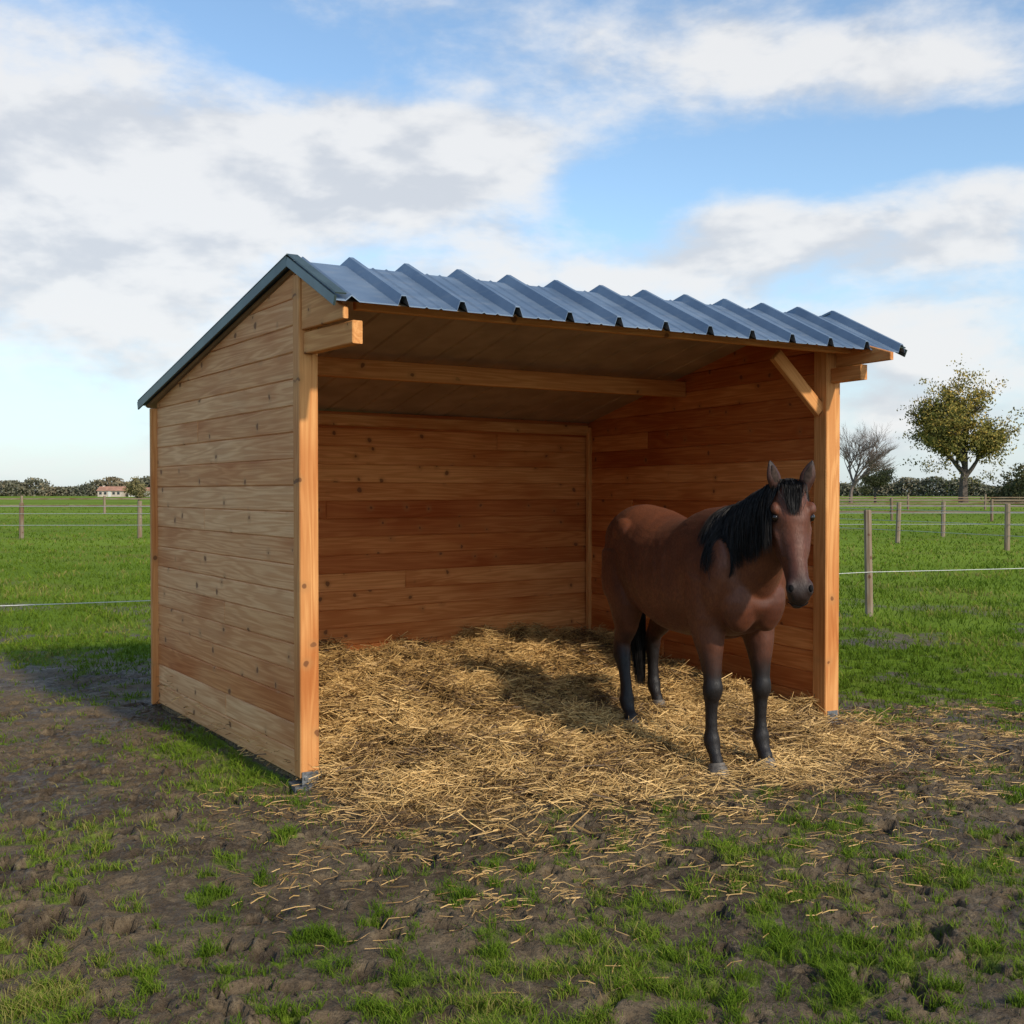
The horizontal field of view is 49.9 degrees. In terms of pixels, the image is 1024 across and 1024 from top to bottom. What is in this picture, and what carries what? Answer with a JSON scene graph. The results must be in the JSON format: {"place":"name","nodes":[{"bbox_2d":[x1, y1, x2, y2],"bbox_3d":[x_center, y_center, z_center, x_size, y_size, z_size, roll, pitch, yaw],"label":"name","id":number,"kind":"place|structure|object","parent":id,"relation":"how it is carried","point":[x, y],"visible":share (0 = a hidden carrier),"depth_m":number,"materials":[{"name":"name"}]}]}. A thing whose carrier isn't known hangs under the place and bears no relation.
{"place":"outdoors","nodes":[
{"label":"outdoors","id":0,"kind":"place"},
{"bbox_2d":[0,493,1023,1023],"bbox_3d":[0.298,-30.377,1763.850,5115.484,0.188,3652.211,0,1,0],"label":"ground","id":1,"kind":"structure","parent":0,"point":[170,909],"depth_m":4.72,"materials":[{"name":"brown soil"}]},
{"bbox_2d":[0,496,149,512],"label":"paddock fence","id":2,"kind":"object","parent":1,"relation":"on","point":[21,498],"visible":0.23,"depth_m":80.91,"materials":[{"name":"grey wood"}]},
{"bbox_2d":[96,486,149,496],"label":"farmhouse","id":3,"kind":"object","parent":1,"relation":"on","point":[111,491],"visible":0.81,"depth_m":369.01,"materials":[{"name":"tile"}]},
{"bbox_2d":[122,476,149,500],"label":"shrub","id":4,"kind":"object","parent":1,"relation":"on","point":[133,488],"visible":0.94,"depth_m":150.34,"materials":[{"name":"green plant"}]},
{"bbox_2d":[0,501,989,537],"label":"paddock fence","id":5,"kind":"object","parent":1,"relation":"on","point":[21,513],"visible":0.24,"depth_m":38.15,"materials":[{"name":"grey wood"}]},
{"bbox_2d":[0,476,1023,495],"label":"distant trees","id":6,"kind":"object","parent":1,"relation":"on","point":[909,487],"visible":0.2,"depth_m":428.92,"materials":[{"name":"green plant"}]},
{"bbox_2d":[0,510,1023,616],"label":"paddock fence","id":7,"kind":"object","parent":1,"relation":"on","point":[868,572],"visible":0.38,"depth_m":14.17,"materials":[{"name":"grey wood"}]},
{"bbox_2d":[137,253,906,792],"bbox_3d":[0.155,0.006,8.038,4.660,2.937,4.038,-1,1,-34],"label":"horse field shelter","id":8,"kind":"object","parent":1,"relation":"on","point":[355,453],"visible":0.94,"depth_m":7.93,"materials":[{"name":"brown wood"}]},
{"bbox_2d":[155,618,1023,1001],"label":"straw bedding","id":9,"kind":"object","parent":1,"relation":"on","point":[489,716],"visible":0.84,"depth_m":6.51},
{"bbox_2d":[601,461,815,778],"bbox_3d":[1.153,0.613,6.674,0.647,1.801,2.286,0,1,-19],"label":"horse","id":10,"kind":"object","parent":9,"relation":"on","point":[709,580],"visible":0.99,"depth_m":6.26},
{"bbox_2d":[840,422,898,501],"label":"bare tree","id":11,"kind":"object","parent":1,"relation":"on","point":[871,462],"visible":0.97,"depth_m":149.94,"materials":[{"name":"grey plant"}]},
{"bbox_2d":[847,459,900,501],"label":"young willow tree","id":12,"kind":"object","parent":1,"relation":"on","point":[880,478],"visible":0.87,"depth_m":167.76,"materials":[{"name":"green plant"}]},
{"bbox_2d":[839,498,1023,521],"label":"paddock fence","id":13,"kind":"object","parent":1,"relation":"on","point":[891,506],"visible":0.62,"depth_m":60.30,"materials":[{"name":"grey wood"}]},
{"bbox_2d":[839,502,1023,550],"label":"paddock fence","id":14,"kind":"object","parent":1,"relation":"on","point":[1006,524],"visible":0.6,"depth_m":31.83,"materials":[{"name":"grey wood"}]},
{"bbox_2d":[839,494,1023,509],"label":"paddock fence","id":15,"kind":"object","parent":1,"relation":"on","point":[984,502],"visible":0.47,"depth_m":99.98,"materials":[{"name":"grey wood"}]},
{"bbox_2d":[895,353,1023,501],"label":"oak tree","id":16,"kind":"object","parent":1,"relation":"on","point":[946,426],"visible":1,"depth_m":159.38,"materials":[{"name":"green plant"}]},
{"bbox_2d":[973,463,1023,501],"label":"hedge","id":17,"kind":"object","parent":1,"relation":"on","point":[1016,486],"visible":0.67,"depth_m":147.22,"materials":[{"name":"green plant"}]},
{"bbox_2d":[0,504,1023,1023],"bbox_3d":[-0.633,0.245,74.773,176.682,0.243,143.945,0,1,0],"label":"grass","id":18,"kind":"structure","parent":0,"point":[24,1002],"depth_m":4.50,"materials":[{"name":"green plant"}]},
{"bbox_2d":[0,0,1023,491],"label":"sky","id":19,"kind":"structure","parent":0,"point":[862,161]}
]}

